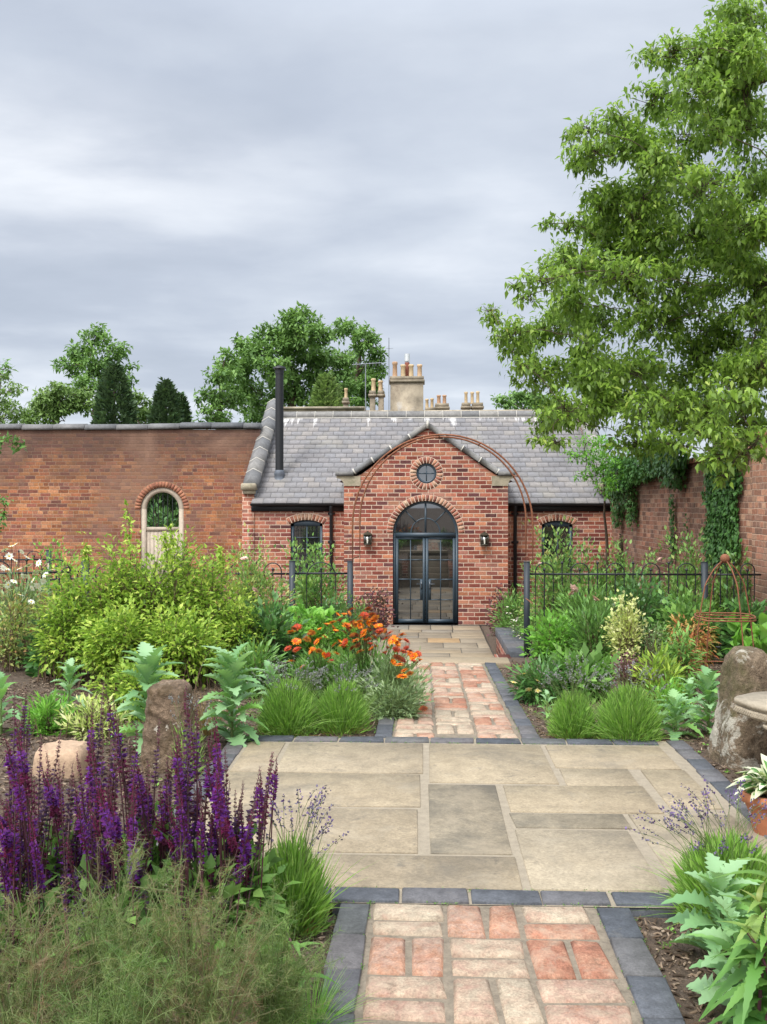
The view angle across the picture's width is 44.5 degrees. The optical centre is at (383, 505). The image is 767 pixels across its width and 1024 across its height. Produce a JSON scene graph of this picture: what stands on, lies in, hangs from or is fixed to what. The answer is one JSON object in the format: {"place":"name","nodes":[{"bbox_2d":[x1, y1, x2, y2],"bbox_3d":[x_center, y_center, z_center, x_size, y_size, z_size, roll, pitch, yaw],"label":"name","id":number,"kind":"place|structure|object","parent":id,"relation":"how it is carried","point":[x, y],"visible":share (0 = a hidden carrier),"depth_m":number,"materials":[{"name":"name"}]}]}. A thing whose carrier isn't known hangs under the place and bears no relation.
{"place":"outdoors","nodes":[
{"label":"outdoors","id":0,"kind":"place"},
{"bbox_2d":[0,613,762,1023],"bbox_3d":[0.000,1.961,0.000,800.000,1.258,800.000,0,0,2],"label":"ground","id":1,"kind":"structure","parent":0,"point":[18,677],"depth_m":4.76,"materials":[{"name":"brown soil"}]},
{"bbox_2d":[0,367,32,423],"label":"broadleaf tree","id":2,"kind":"object","parent":1,"relation":"on","point":[7,406],"visible":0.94,"depth_m":31.94,"materials":[{"name":"green plant"}]},
{"bbox_2d":[0,588,38,673],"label":"rose bush","id":3,"kind":"object","parent":1,"relation":"on","point":[9,659],"visible":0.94,"depth_m":8.18,"materials":[{"name":"green plant"}]},
{"bbox_2d":[0,543,58,667],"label":"white campion","id":4,"kind":"object","parent":1,"relation":"on","point":[30,592],"visible":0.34,"depth_m":8.61,"materials":[{"name":"grey plant"}]},
{"bbox_2d":[0,691,87,1013],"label":"purple salvia","id":5,"kind":"object","parent":1,"relation":"on","point":[14,875],"visible":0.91,"depth_m":2.56,"materials":[{"name":"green plant"}]},
{"bbox_2d":[16,688,80,738],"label":"bedding plant","id":6,"kind":"object","parent":1,"relation":"on","point":[39,713],"visible":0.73,"depth_m":5.55,"materials":[{"name":"green plant"}]},
{"bbox_2d":[0,704,103,945],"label":"purple salvia","id":7,"kind":"object","parent":1,"relation":"on","point":[52,845],"visible":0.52,"depth_m":2.90,"materials":[{"name":"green plant"}]},
{"bbox_2d":[32,740,92,778],"bbox_3d":[-1.620,1.294,4.748,0.269,0.189,0.268,0,0,2],"label":"stone block","id":8,"kind":"object","parent":1,"relation":"on","point":[68,749],"depth_m":4.64,"materials":[{"name":"beige stone"}]},
{"bbox_2d":[0,875,131,1023],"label":"fennel plant","id":9,"kind":"object","parent":1,"relation":"on","point":[32,972],"visible":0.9,"depth_m":1.98,"materials":[{"name":"green plant"}]},
{"bbox_2d":[45,692,132,740],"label":"bedding plant","id":10,"kind":"object","parent":1,"relation":"on","point":[83,722],"visible":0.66,"depth_m":5.55,"materials":[{"name":"green plant"}]},
{"bbox_2d":[50,322,142,414],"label":"broadleaf tree","id":11,"kind":"object","parent":1,"relation":"on","point":[91,363],"visible":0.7,"depth_m":61.72,"materials":[{"name":"green plant"}]},
{"bbox_2d":[46,681,172,996],"bbox_3d":[-0.808,1.006,2.671,0.483,0.888,0.507,0,0,28],"label":"purple salvia","id":12,"kind":"object","parent":1,"relation":"on","point":[105,812],"visible":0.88,"depth_m":2.67,"materials":[{"name":"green plant"}]},
{"bbox_2d":[2,922,223,1023],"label":"fennel plant","id":13,"kind":"object","parent":1,"relation":"on","point":[97,1018],"visible":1,"depth_m":1.90,"materials":[{"name":"green plant"}]},
{"bbox_2d":[41,832,200,1023],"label":"fennel plant","id":14,"kind":"object","parent":1,"relation":"on","point":[117,934],"visible":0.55,"depth_m":2.09,"materials":[{"name":"green plant"}]},
{"bbox_2d":[0,422,261,605],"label":"garden wall","id":15,"kind":"structure","parent":1,"relation":"on","point":[59,482],"depth_m":22.18,"materials":[{"name":"red brick"}]},
{"bbox_2d":[82,651,183,722],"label":"spirea shrub","id":16,"kind":"object","parent":1,"relation":"on","point":[132,684],"visible":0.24,"depth_m":6.13,"materials":[{"name":"green plant"}]},
{"bbox_2d":[71,688,202,939],"bbox_3d":[-0.729,1.038,2.991,0.494,0.910,0.438,0,0,33],"label":"purple salvia","id":17,"kind":"object","parent":1,"relation":"on","point":[145,818],"visible":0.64,"depth_m":2.99,"materials":[{"name":"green plant"}]},
{"bbox_2d":[110,642,181,756],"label":"poppy plant","id":18,"kind":"object","parent":1,"relation":"on","point":[147,660],"visible":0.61,"depth_m":5.27,"materials":[{"name":"green plant"}]},
{"bbox_2d":[22,499,276,694],"bbox_3d":[-1.923,0.771,7.699,2.108,1.660,1.687,0,0,2],"label":"spirea shrub","id":19,"kind":"object","parent":1,"relation":"on","point":[181,620],"visible":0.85,"depth_m":7.64,"materials":[{"name":"green plant"}]},
{"bbox_2d":[140,679,195,773],"bbox_3d":[-1.131,1.193,4.951,0.294,0.534,0.299,0,0,-5],"label":"standing stone","id":20,"kind":"object","parent":1,"relation":"on","point":[159,706],"visible":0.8,"depth_m":4.84,"materials":[{"name":"stone"}]},
{"bbox_2d":[135,683,257,985],"bbox_3d":[-0.547,0.986,2.829,0.399,0.931,0.713,0,0,2],"label":"purple salvia","id":21,"kind":"object","parent":1,"relation":"on","point":[181,833],"visible":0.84,"depth_m":2.73,"materials":[{"name":"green plant"}]},
{"bbox_2d":[108,840,291,1023],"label":"fennel plant","id":22,"kind":"object","parent":1,"relation":"on","point":[191,1009],"visible":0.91,"depth_m":2.08,"materials":[{"name":"green plant"}]},
{"bbox_2d":[190,346,250,429],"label":"broadleaf tree","id":23,"kind":"object","parent":1,"relation":"on","point":[221,379],"visible":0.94,"depth_m":48.58,"materials":[{"name":"green plant"}]},
{"bbox_2d":[197,642,268,746],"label":"poppy plant","id":24,"kind":"object","parent":1,"relation":"on","point":[230,680],"visible":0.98,"depth_m":5.32,"materials":[{"name":"green plant"}]},
{"bbox_2d":[172,696,303,960],"bbox_3d":[-0.452,1.031,2.915,0.392,0.856,0.453,0,0,-21],"label":"purple salvia","id":25,"kind":"object","parent":1,"relation":"on","point":[254,874],"visible":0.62,"depth_m":2.86,"materials":[{"name":"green plant"}]},
{"bbox_2d":[213,633,288,699],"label":"peony plant","id":26,"kind":"object","parent":1,"relation":"on","point":[253,659],"visible":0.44,"depth_m":6.93,"materials":[{"name":"green plant"}]},
{"bbox_2d":[215,522,299,652],"bbox_3d":[-1.257,0.925,9.677,1.027,1.502,1.515,0,0,-20],"label":"rose bush","id":27,"kind":"object","parent":1,"relation":"on","point":[259,579],"visible":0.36,"depth_m":9.84,"materials":[{"name":"green plant"}]},
{"bbox_2d":[217,589,310,679],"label":"peony plant","id":28,"kind":"object","parent":1,"relation":"on","point":[273,619],"visible":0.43,"depth_m":7.85,"materials":[{"name":"green plant"}]},
{"bbox_2d":[206,873,346,1023],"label":"fennel plant","id":29,"kind":"object","parent":1,"relation":"on","point":[278,998],"visible":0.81,"depth_m":2.27,"materials":[{"name":"green plant"}]},
{"bbox_2d":[216,655,350,736],"bbox_3d":[-0.560,1.140,5.610,1.046,0.468,1.145,0,0,2],"label":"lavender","id":30,"kind":"object","parent":1,"relation":"on","point":[278,717],"visible":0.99,"depth_m":5.56,"materials":[{"name":"green plant"}]},
{"bbox_2d":[222,301,362,422],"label":"broadleaf tree","id":31,"kind":"object","parent":1,"relation":"on","point":[292,334],"visible":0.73,"depth_m":53.42,"materials":[{"name":"green plant"}]},
{"bbox_2d":[237,784,373,942],"bbox_3d":[-0.290,1.137,2.979,0.551,0.468,0.627,0,0,2],"label":"lavender","id":32,"kind":"object","parent":1,"relation":"on","point":[301,866],"visible":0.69,"depth_m":2.98,"materials":[{"name":"green plant"}]},
{"bbox_2d":[235,962,380,1023],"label":"grass tuft","id":33,"kind":"object","parent":1,"relation":"on","point":[325,1007],"visible":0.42,"depth_m":2.44,"materials":[{"name":"green plant"}]},
{"bbox_2d":[281,612,348,700],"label":"orange daisy","id":34,"kind":"object","parent":1,"relation":"on","point":[319,662],"visible":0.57,"depth_m":6.73,"materials":[{"name":"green plant"}]},
{"bbox_2d":[276,532,358,624],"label":"rose bush","id":35,"kind":"object","parent":1,"relation":"on","point":[313,588],"visible":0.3,"depth_m":11.64,"materials":[{"name":"green plant"}]},
{"bbox_2d":[279,597,356,671],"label":"geranium plant","id":36,"kind":"object","parent":1,"relation":"on","point":[317,621],"visible":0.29,"depth_m":8.22,"materials":[{"name":"green plant"}]},
{"bbox_2d":[307,368,343,406],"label":"conical tree","id":37,"kind":"object","parent":1,"relation":"on","point":[329,395],"visible":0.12,"depth_m":41.60,"materials":[{"name":"green plant"}]},
{"bbox_2d":[290,661,386,736],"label":"ornamental grass","id":38,"kind":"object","parent":1,"relation":"on","point":[343,695],"depth_m":5.63,"materials":[{"name":"green plant"}]},
{"bbox_2d":[315,903,369,1023],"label":"path edging","id":39,"kind":"object","parent":1,"relation":"on","point":[348,943],"visible":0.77,"depth_m":2.77,"materials":[{"name":"grey stone"}]},
{"bbox_2d":[329,316,389,407],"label":"broadleaf tree","id":40,"kind":"object","parent":1,"relation":"on","point":[343,330],"visible":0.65,"depth_m":59.15,"materials":[{"name":"green plant"}]},
{"bbox_2d":[322,606,397,708],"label":"orange daisy","id":41,"kind":"object","parent":1,"relation":"on","point":[359,658],"visible":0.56,"depth_m":6.43,"materials":[{"name":"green plant"}]},
{"bbox_2d":[349,628,440,716],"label":"orange daisy","id":42,"kind":"object","parent":1,"relation":"on","point":[397,671],"visible":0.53,"depth_m":6.18,"materials":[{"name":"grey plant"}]},
{"bbox_2d":[363,676,435,722],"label":"sprawling stems","id":43,"kind":"object","parent":1,"relation":"on","point":[395,711],"visible":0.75,"depth_m":5.97,"materials":[{"name":"green plant"}]},
{"bbox_2d":[241,365,611,625],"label":"garden house","id":44,"kind":"structure","parent":1,"relation":"on","point":[432,509],"depth_m":20.05,"materials":[{"name":"red brick"}]},
{"bbox_2d":[291,520,322,574],"bbox_3d":[-1.659,0.918,20.375,0.698,1.198,0.080,0,0,2],"label":"window","id":45,"kind":"structure","parent":44,"relation":"in","point":[301,529],"depth_m":20.38,"materials":[{"name":"glass"}]},
{"bbox_2d":[396,537,424,622],"bbox_3d":[0.561,1.550,19.467,0.615,1.785,0.124,0,0,2],"label":"door","id":46,"kind":"structure","parent":44,"relation":"in","point":[410,551],"depth_m":19.50,"materials":[{"name":"paint"}]},
{"bbox_2d":[426,537,454,622],"bbox_3d":[1.184,1.550,19.442,0.615,1.785,0.124,0,0,2],"label":"door","id":47,"kind":"structure","parent":44,"relation":"in","point":[440,551],"depth_m":19.48,"materials":[{"name":"paint"}]},
{"bbox_2d":[113,737,766,908],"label":"patio mortar","id":48,"kind":"object","parent":1,"relation":"on","point":[643,846],"visible":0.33,"depth_m":4.09,"materials":[{"name":"beige concrete"}]},
{"bbox_2d":[428,784,631,854],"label":"stained patio slabs","id":49,"kind":"structure","parent":48,"relation":"on","point":[466,819],"depth_m":3.96,"materials":[{"name":"stone"}]},
{"bbox_2d":[352,434,533,603],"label":"garden arch","id":50,"kind":"structure","parent":1,"relation":"on","point":[445,436],"depth_m":9.52,"materials":[{"name":"metal"}]},
{"bbox_2d":[249,735,658,745],"bbox_3d":[0.390,1.374,5.328,2.313,0.092,0.104,0,0,2],"label":"patio edging","id":51,"kind":"object","parent":1,"relation":"on","point":[290,738],"visible":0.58,"depth_m":5.31,"materials":[{"name":"grey stone"}]},
{"bbox_2d":[189,742,765,891],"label":"stone patio","id":52,"kind":"structure","parent":1,"relation":"on","point":[599,779],"depth_m":4.18,"materials":[{"name":"beige stone"}]},
{"bbox_2d":[485,662,539,737],"bbox_3d":[0.916,1.433,7.005,0.111,0.203,3.258,0,0,2],"label":"path edging","id":53,"kind":"object","parent":1,"relation":"on","point":[523,723],"visible":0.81,"depth_m":6.42,"materials":[{"name":"grey stone"}]},
{"bbox_2d":[325,887,711,917],"bbox_3d":[0.412,1.374,3.200,1.643,0.093,0.107,0,0,2],"label":"patio edging","id":54,"kind":"object","parent":1,"relation":"on","point":[440,896],"visible":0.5,"depth_m":3.17,"materials":[{"name":"grey stone"}]},
{"bbox_2d":[490,390,557,409],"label":"broadleaf tree","id":55,"kind":"object","parent":1,"relation":"on","point":[511,401],"visible":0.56,"depth_m":69.21,"materials":[{"name":"green plant"}]},
{"bbox_2d":[498,646,575,706],"bbox_3d":[1.105,1.298,6.733,0.556,0.566,0.597,0,0,29],"label":"hellebore","id":56,"kind":"object","parent":1,"relation":"on","point":[529,679],"visible":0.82,"depth_m":6.69,"materials":[{"name":"green plant"}]},
{"bbox_2d":[517,607,580,665],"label":"shrubby herb","id":57,"kind":"object","parent":1,"relation":"on","point":[545,635],"visible":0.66,"depth_m":8.80,"materials":[{"name":"green plant"}]},
{"bbox_2d":[511,515,593,656],"bbox_3d":[2.162,1.119,11.947,0.937,2.003,1.124,0,0,-16],"label":"rose bush","id":58,"kind":"object","parent":1,"relation":"on","point":[556,566],"visible":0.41,"depth_m":11.92,"materials":[{"name":"green plant"}]},
{"bbox_2d":[516,652,627,738],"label":"grass tuft","id":59,"kind":"object","parent":1,"relation":"on","point":[574,703],"visible":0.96,"depth_m":5.49,"materials":[{"name":"green plant"}]},
{"bbox_2d":[548,640,622,702],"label":"leafy perennial","id":60,"kind":"object","parent":1,"relation":"on","point":[594,656],"visible":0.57,"depth_m":6.83,"materials":[{"name":"green plant"}]},
{"bbox_2d":[558,598,620,667],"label":"shrubby herb","id":61,"kind":"object","parent":1,"relation":"on","point":[588,638],"visible":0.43,"depth_m":8.54,"materials":[{"name":"green plant"}]},
{"bbox_2d":[560,527,625,610],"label":"rose bush","id":62,"kind":"object","parent":1,"relation":"on","point":[601,581],"visible":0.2,"depth_m":11.89,"materials":[{"name":"green plant"}]},
{"bbox_2d":[559,432,628,587],"bbox_3d":[4.011,0.491,17.515,1.508,3.710,1.152,0,0,-26],"label":"hazel tree","id":63,"kind":"object","parent":1,"relation":"on","point":[603,480],"visible":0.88,"depth_m":17.37,"materials":[{"name":"green plant"}]},
{"bbox_2d":[549,575,639,654],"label":"peony plant","id":64,"kind":"object","parent":1,"relation":"on","point":[575,597],"visible":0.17,"depth_m":9.93,"materials":[{"name":"green plant"}]},
{"bbox_2d":[523,561,708,657],"bbox_3d":[2.717,1.283,10.998,2.136,1.250,0.072,0,0,2],"label":"bow top railing","id":65,"kind":"object","parent":1,"relation":"on","point":[703,574],"visible":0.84,"depth_m":11.01,"materials":[{"name":"black metal"}]},
{"bbox_2d":[476,0,766,489],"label":"walnut tree","id":66,"kind":"object","parent":1,"relation":"on","point":[728,75],"visible":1,"depth_m":12.36,"materials":[{"name":"green plant"}]},
{"bbox_2d":[599,589,652,674],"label":"variegated shrub","id":67,"kind":"object","parent":1,"relation":"on","point":[615,632],"visible":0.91,"depth_m":7.92,"materials":[{"name":"beige plant"}]},
{"bbox_2d":[561,660,697,744],"bbox_3d":[1.439,1.132,5.414,0.896,0.477,0.779,0,0,2],"label":"grass tuft","id":68,"kind":"object","parent":1,"relation":"on","point":[639,721],"visible":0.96,"depth_m":5.37,"materials":[{"name":"green plant"}]},
{"bbox_2d":[603,536,673,614],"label":"rose bush","id":69,"kind":"object","parent":1,"relation":"on","point":[646,568],"visible":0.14,"depth_m":11.87,"materials":[{"name":"green plant"}]},
{"bbox_2d":[597,908,685,1023],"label":"path edging","id":70,"kind":"object","parent":1,"relation":"on","point":[652,995],"visible":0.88,"depth_m":2.69,"materials":[{"name":"grey stone"}]},
{"bbox_2d":[600,568,685,659],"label":"peony plant","id":71,"kind":"object","parent":1,"relation":"on","point":[646,606],"visible":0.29,"depth_m":10.21,"materials":[{"name":"green plant"}]},
{"bbox_2d":[627,640,692,708],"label":"pieris shrub","id":72,"kind":"object","parent":1,"relation":"on","point":[667,662],"visible":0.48,"depth_m":6.49,"materials":[{"name":"green plant"}]},
{"bbox_2d":[652,689,703,739],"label":"poppy plant","id":73,"kind":"object","parent":1,"relation":"on","point":[676,700],"visible":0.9,"depth_m":5.50,"materials":[{"name":"green plant"}]},
{"bbox_2d":[656,621,709,697],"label":"pieris shrub","id":74,"kind":"object","parent":1,"relation":"on","point":[682,647],"visible":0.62,"depth_m":6.97,"materials":[{"name":"green plant"}]},
{"bbox_2d":[644,579,727,663],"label":"peony plant","id":75,"kind":"object","parent":1,"relation":"on","point":[690,607],"visible":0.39,"depth_m":9.57,"materials":[{"name":"green plant"}]},
{"bbox_2d":[612,430,766,656],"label":"garden wall","id":76,"kind":"structure","parent":1,"relation":"on","point":[653,515],"depth_m":13.94,"materials":[{"name":"red brick"}]},
{"bbox_2d":[610,484,638,530],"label":"ivy","id":77,"kind":"object","parent":76,"relation":"attached to","point":[617,513],"visible":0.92,"depth_m":17.48,"materials":[{"name":"green plant"}]},
{"bbox_2d":[602,439,692,500],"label":"ivy","id":78,"kind":"object","parent":76,"relation":"attached to","point":[664,469],"visible":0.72,"depth_m":15.61,"materials":[{"name":"green plant"}]},
{"bbox_2d":[701,446,742,573],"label":"ivy","id":79,"kind":"object","parent":76,"relation":"attached to","point":[721,515],"visible":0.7,"depth_m":12.28,"materials":[{"name":"green plant"}]},
{"bbox_2d":[644,525,735,649],"bbox_3d":[3.770,1.184,11.822,1.020,1.872,1.168,0,0,-37],"label":"rose bush","id":80,"kind":"object","parent":1,"relation":"on","point":[690,578],"visible":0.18,"depth_m":11.71,"materials":[{"name":"green plant"}]},
{"bbox_2d":[664,609,720,671],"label":"acer shrub","id":81,"kind":"object","parent":1,"relation":"on","point":[701,639],"visible":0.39,"depth_m":8.15,"materials":[{"name":"orange plant"}]},
{"bbox_2d":[623,775,766,954],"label":"lavender","id":82,"kind":"object","parent":1,"relation":"on","point":[732,846],"visible":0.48,"depth_m":3.11,"materials":[{"name":"green plant"}]},
{"bbox_2d":[684,665,719,734],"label":"poppy plant","id":83,"kind":"object","parent":1,"relation":"on","point":[708,687],"visible":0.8,"depth_m":5.61,"materials":[{"name":"green plant"}]},
{"bbox_2d":[661,852,763,981],"bbox_3d":[1.010,1.227,2.788,0.319,0.340,0.295,0,0,-29],"label":"poppy plant","id":84,"kind":"object","parent":1,"relation":"on","point":[721,885],"visible":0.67,"depth_m":2.79,"materials":[{"name":"green plant"}]},
{"bbox_2d":[666,740,766,838],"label":"patio edging","id":85,"kind":"object","parent":1,"relation":"on","point":[718,781],"visible":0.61,"depth_m":4.67,"materials":[{"name":"grey stone"}]},
{"bbox_2d":[740,788,766,835],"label":"plant pot","id":86,"kind":"object","parent":85,"relation":"on","point":[761,828],"visible":0.52,"depth_m":3.80,"materials":[{"name":"ceramic"}]},
{"bbox_2d":[727,754,766,803],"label":"hosta plant","id":87,"kind":"object","parent":86,"relation":"in","point":[756,777],"visible":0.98,"depth_m":3.82,"materials":[{"name":"white plant"}]},
{"bbox_2d":[686,554,756,684],"bbox_3d":[2.748,0.952,7.550,0.596,1.119,0.596,0,0,2],"label":"plant obelisk","id":88,"kind":"object","parent":1,"relation":"on","point":[724,558],"visible":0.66,"depth_m":7.53,"materials":[{"name":"metal"}]},
{"bbox_2d":[697,539,751,658],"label":"rose bush","id":89,"kind":"object","parent":1,"relation":"on","point":[723,589],"visible":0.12,"depth_m":11.62,"materials":[{"name":"green plant"}]},
{"bbox_2d":[685,895,766,1005],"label":"poppy plant","id":90,"kind":"object","parent":1,"relation":"on","point":[718,936],"visible":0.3,"depth_m":2.52,"materials":[{"name":"green plant"}]},
{"bbox_2d":[698,910,766,1023],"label":"toothed leaf plant","id":91,"kind":"object","parent":1,"relation":"on","point":[742,993],"visible":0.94,"depth_m":2.18,"materials":[{"name":"green plant"}]},
{"bbox_2d":[699,847,766,1023],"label":"toothed leaf plant","id":92,"kind":"object","parent":1,"relation":"on","point":[759,896],"visible":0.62,"depth_m":2.24,"materials":[{"name":"green plant"}]},
{"bbox_2d":[706,646,766,770],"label":"standing stone","id":93,"kind":"object","parent":1,"relation":"on","point":[737,742],"visible":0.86,"depth_m":4.91,"materials":[{"name":"grey stone"}]},
{"bbox_2d":[709,584,766,662],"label":"peony plant","id":94,"kind":"object","parent":1,"relation":"on","point":[756,610],"visible":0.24,"depth_m":9.34,"materials":[{"name":"green plant"}]},
{"bbox_2d":[721,608,766,653],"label":"hosta plant","id":95,"kind":"object","parent":1,"relation":"on","point":[761,631],"visible":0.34,"depth_m":8.16,"materials":[{"name":"green plant"}]},
{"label":"bench footing slab","id":96,"kind":"structure","parent":1,"relation":"on","visible":0},
{"bbox_2d":[733,691,766,729],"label":"stone bench","id":97,"kind":"object","parent":96,"relation":"on","point":[752,705],"visible":0.95,"depth_m":4.53,"materials":[{"name":"beige stone"}]},
{"bbox_2d":[0,0,766,463],"label":"sky","id":98,"kind":"structure","parent":0,"point":[177,176],"materials":[{"name":"grey"}]},
{"bbox_2d":[367,625,493,656],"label":"terrace","id":99,"kind":"structure","parent":0,"point":[469,636],"depth_m":17.12,"materials":[{"name":"stone"}]},
{"bbox_2d":[392,662,521,739],"bbox_3d":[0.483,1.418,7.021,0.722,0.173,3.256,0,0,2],"label":"brick path","id":100,"kind":"structure","parent":0,"point":[444,708],"depth_m":6.35,"materials":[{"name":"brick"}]},
{"bbox_2d":[349,903,642,1023],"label":"brick path","id":101,"kind":"structure","parent":0,"point":[474,1001],"depth_m":2.71,"materials":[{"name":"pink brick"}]},
{"bbox_3d":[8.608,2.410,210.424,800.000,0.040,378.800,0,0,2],"label":"lawn","id":102,"kind":"structure","parent":0,"visible":0},
{"bbox_2d":[19,380,95,423],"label":"broadleaf tree","id":103,"kind":"object","parent":102,"relation":"on","point":[46,404],"visible":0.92,"depth_m":51.56,"materials":[{"name":"green plant"}]},
{"bbox_2d":[89,360,140,423],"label":"conifer","id":104,"kind":"object","parent":102,"relation":"on","point":[106,411],"visible":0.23,"depth_m":45.49,"materials":[{"name":"green plant"}]},
{"bbox_2d":[146,376,185,526],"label":"conifer","id":105,"kind":"object","parent":102,"relation":"on","point":[165,407],"visible":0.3,"depth_m":46.50,"materials":[{"name":"green plant"}]},
{"bbox_2d":[284,338,533,411],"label":"country house","id":106,"kind":"structure","parent":102,"relation":"on","point":[406,390],"depth_m":34.31,"materials":[{"name":"stone"}]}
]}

